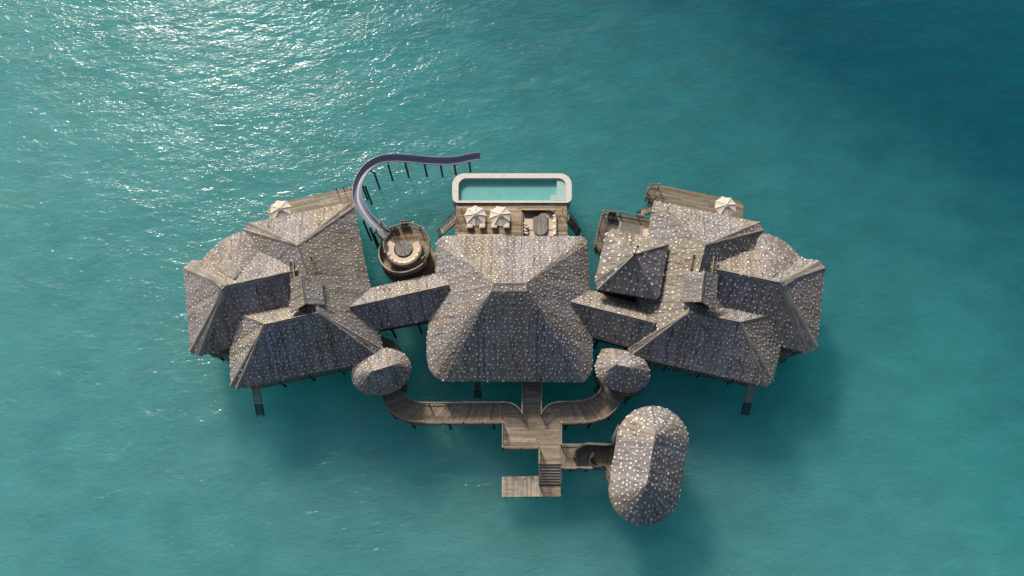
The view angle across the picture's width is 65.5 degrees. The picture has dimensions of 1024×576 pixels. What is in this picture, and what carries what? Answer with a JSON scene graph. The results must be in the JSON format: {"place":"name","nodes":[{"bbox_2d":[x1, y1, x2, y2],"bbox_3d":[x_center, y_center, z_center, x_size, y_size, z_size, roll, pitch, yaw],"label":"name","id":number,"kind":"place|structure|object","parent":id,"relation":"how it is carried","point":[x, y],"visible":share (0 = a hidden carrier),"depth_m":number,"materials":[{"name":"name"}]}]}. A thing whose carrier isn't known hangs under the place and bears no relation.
{"place":"outdoors","nodes":[
{"label":"outdoors","id":0,"kind":"place"},
{"bbox_2d":[400,220,409,228],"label":"wicker chair","id":1,"kind":"object","parent":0,"point":[404,226],"visible":0.92,"depth_m":92.22,"materials":[{"name":"brown wicker"}]},
{"bbox_2d":[0,0,1023,575],"bbox_3d":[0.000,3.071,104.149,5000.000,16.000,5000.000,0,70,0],"label":"sea water","id":2,"kind":"structure","parent":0,"point":[868,154],"depth_m":98.04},
{"bbox_2d":[251,386,264,416],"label":"water stair","id":3,"kind":"object","parent":2,"relation":"on","point":[257,401],"visible":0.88,"depth_m":90.50,"materials":[{"name":"wood"}]},
{"bbox_2d":[183,202,382,388],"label":"overwater villa","id":4,"kind":"object","parent":2,"relation":"on","point":[270,301],"visible":0.97,"depth_m":87.17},
{"bbox_2d":[268,185,356,218],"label":"sun deck","id":5,"kind":"structure","parent":2,"relation":"on","point":[327,199],"depth_m":96.63,"materials":[{"name":"brown wood"}]},
{"bbox_2d":[269,200,291,217],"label":"parasol","id":6,"kind":"object","parent":5,"relation":"on","point":[280,208],"visible":0.88,"depth_m":93.37,"materials":[{"name":"fabric"}]},
{"bbox_2d":[351,337,410,395],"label":"oval pavilion","id":7,"kind":"structure","parent":2,"relation":"on","point":[385,369],"depth_m":86.00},
{"bbox_2d":[349,274,448,337],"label":"covered passage","id":8,"kind":"object","parent":2,"relation":"on","point":[404,304],"visible":0.92,"depth_m":88.41},
{"bbox_2d":[375,220,435,281],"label":"slide tower","id":9,"kind":"structure","parent":2,"relation":"on","point":[425,265],"depth_m":92.26,"materials":[{"name":"brown wood"}]},
{"bbox_2d":[395,240,411,255],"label":"round table","id":10,"kind":"object","parent":9,"relation":"on","point":[403,248],"visible":1,"depth_m":91.21,"materials":[{"name":"grey wood"}]},
{"bbox_2d":[385,238,422,267],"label":"curved sofa","id":11,"kind":"object","parent":9,"relation":"on","point":[390,247],"visible":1,"depth_m":90.97,"materials":[{"name":"beige fabric"}]},
{"bbox_2d":[352,152,479,248],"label":"water slide","id":12,"kind":"object","parent":2,"relation":"on","point":[370,219],"visible":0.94,"depth_m":97.60,"materials":[{"name":"plastic"}]},
{"bbox_2d":[381,389,503,429],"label":"boardwalk","id":13,"kind":"structure","parent":2,"relation":"on","point":[401,405],"depth_m":88.09,"materials":[{"name":"wood"}]},
{"bbox_2d":[474,383,481,398],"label":"water stair","id":14,"kind":"object","parent":2,"relation":"on","point":[477,394],"visible":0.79,"depth_m":91.63,"materials":[{"name":"brown wood"}]},
{"bbox_2d":[426,235,592,382],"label":"pavilion","id":15,"kind":"structure","parent":2,"relation":"on","point":[504,311],"depth_m":86.36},
{"bbox_2d":[455,203,567,235],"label":"pool deck","id":16,"kind":"structure","parent":2,"relation":"on","point":[518,211],"depth_m":96.00,"materials":[{"name":"brown wood"}]},
{"bbox_2d":[436,209,464,237],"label":"water stair","id":17,"kind":"object","parent":16,"relation":"attached to","point":[443,229],"visible":0.98,"depth_m":96.87,"materials":[{"name":"brown wood"}]},
{"bbox_2d":[464,205,486,225],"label":"parasol","id":18,"kind":"object","parent":16,"relation":"on","point":[475,215],"visible":1,"depth_m":93.12,"materials":[{"name":"beige fabric"}]},
{"bbox_2d":[479,213,485,228],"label":"sun lounger","id":19,"kind":"object","parent":16,"relation":"on","point":[482,225],"visible":0.44,"depth_m":95.12,"materials":[{"name":"beige fabric"}]},
{"bbox_2d":[491,221,496,228],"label":"sun lounger","id":20,"kind":"object","parent":16,"relation":"on","point":[493,226],"visible":0.31,"depth_m":95.06,"materials":[{"name":"beige fabric"}]},
{"bbox_2d":[489,206,510,226],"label":"parasol","id":21,"kind":"object","parent":16,"relation":"on","point":[499,216],"visible":1,"depth_m":93.10,"materials":[{"name":"fabric"}]},
{"bbox_2d":[504,222,509,228],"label":"sun lounger","id":22,"kind":"object","parent":16,"relation":"on","point":[506,225],"visible":0.39,"depth_m":95.10,"materials":[{"name":"beige fabric"}]},
{"bbox_2d":[522,209,556,235],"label":"sunken sofa","id":23,"kind":"object","parent":16,"relation":"on","point":[549,213],"visible":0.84,"depth_m":95.86,"materials":[{"name":"beige fabric"}]},
{"bbox_2d":[533,213,546,234],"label":"lounge table","id":24,"kind":"object","parent":16,"relation":"on","point":[540,224],"visible":1,"depth_m":95.60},
{"bbox_2d":[559,209,581,235],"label":"water stair","id":25,"kind":"object","parent":16,"relation":"attached to","point":[573,226],"visible":0.99,"depth_m":96.75,"materials":[{"name":"wood"}]},
{"bbox_2d":[452,173,571,209],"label":"swimming pool","id":26,"kind":"structure","parent":2,"relation":"on","point":[511,187],"depth_m":97.50,"materials":[{"name":"liquid"}]},
{"bbox_2d":[501,382,561,497],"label":"pier","id":27,"kind":"structure","parent":2,"relation":"on","point":[530,424],"depth_m":87.05,"materials":[{"name":"brown wood"}]},
{"bbox_2d":[560,442,615,478],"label":"boardwalk","id":28,"kind":"structure","parent":2,"relation":"on","point":[601,456],"depth_m":86.41,"materials":[{"name":"wood"}]},
{"bbox_2d":[573,425,619,457],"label":"curved screen","id":29,"kind":"object","parent":28,"relation":"attached to","point":[598,444],"visible":0.98,"depth_m":85.56,"materials":[{"name":"grey paint"}]},
{"bbox_2d":[589,452,609,485],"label":"curved screen","id":30,"kind":"object","parent":28,"relation":"attached to","point":[604,468],"visible":0.96,"depth_m":84.92,"materials":[{"name":"grey paint"}]},
{"bbox_2d":[559,384,623,429],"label":"boardwalk","id":31,"kind":"structure","parent":2,"relation":"on","point":[601,405],"depth_m":88.17,"materials":[{"name":"brown wood"}]},
{"bbox_2d":[570,290,655,349],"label":"covered passage","id":32,"kind":"object","parent":2,"relation":"on","point":[616,321],"visible":0.94,"depth_m":87.68},
{"bbox_2d":[593,348,650,403],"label":"oval pavilion","id":33,"kind":"structure","parent":2,"relation":"on","point":[617,372],"depth_m":86.18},
{"bbox_2d":[593,209,650,255],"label":"terrace","id":34,"kind":"structure","parent":2,"relation":"on","point":[605,225],"depth_m":95.34,"materials":[{"name":"brown wood"}]},
{"bbox_2d":[607,211,615,219],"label":"wicker chair","id":35,"kind":"object","parent":34,"relation":"on","point":[611,215],"visible":1,"depth_m":95.22,"materials":[{"name":"black wicker"}]},
{"bbox_2d":[618,221,643,234],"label":"table","id":36,"kind":"object","parent":34,"relation":"on","point":[630,228],"visible":0.59,"depth_m":94.79,"materials":[{"name":"grey wood"}]},
{"bbox_2d":[642,228,648,235],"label":"terrace sofa","id":37,"kind":"object","parent":34,"relation":"on","point":[645,232],"visible":0.18,"depth_m":94.61,"materials":[{"name":"beige fabric"}]},
{"bbox_2d":[595,229,668,302],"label":"square pavilion","id":38,"kind":"structure","parent":2,"relation":"on","point":[631,266],"depth_m":87.62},
{"bbox_2d":[608,406,688,525],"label":"oval hut","id":39,"kind":"object","parent":2,"relation":"on","point":[649,456],"visible":0.99,"depth_m":81.87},
{"bbox_2d":[644,183,742,218],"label":"sun deck","id":40,"kind":"structure","parent":2,"relation":"on","point":[686,198],"depth_m":96.72,"materials":[{"name":"brown wood"}]},
{"bbox_2d":[636,200,662,217],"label":"water stair","id":41,"kind":"object","parent":40,"relation":"attached to","point":[647,210],"visible":0.68,"depth_m":97.53,"materials":[{"name":"brown wood"}]},
{"bbox_2d":[715,196,736,215],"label":"parasol","id":42,"kind":"object","parent":40,"relation":"on","point":[725,206],"visible":0.92,"depth_m":93.52,"materials":[{"name":"fabric"}]},
{"bbox_2d":[628,200,825,387],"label":"overwater villa","id":43,"kind":"object","parent":2,"relation":"on","point":[737,300],"visible":0.94,"depth_m":87.27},
{"bbox_2d":[741,383,755,415],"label":"water stair","id":44,"kind":"object","parent":2,"relation":"on","point":[748,394],"visible":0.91,"depth_m":90.49,"materials":[{"name":"wood"}]}
]}

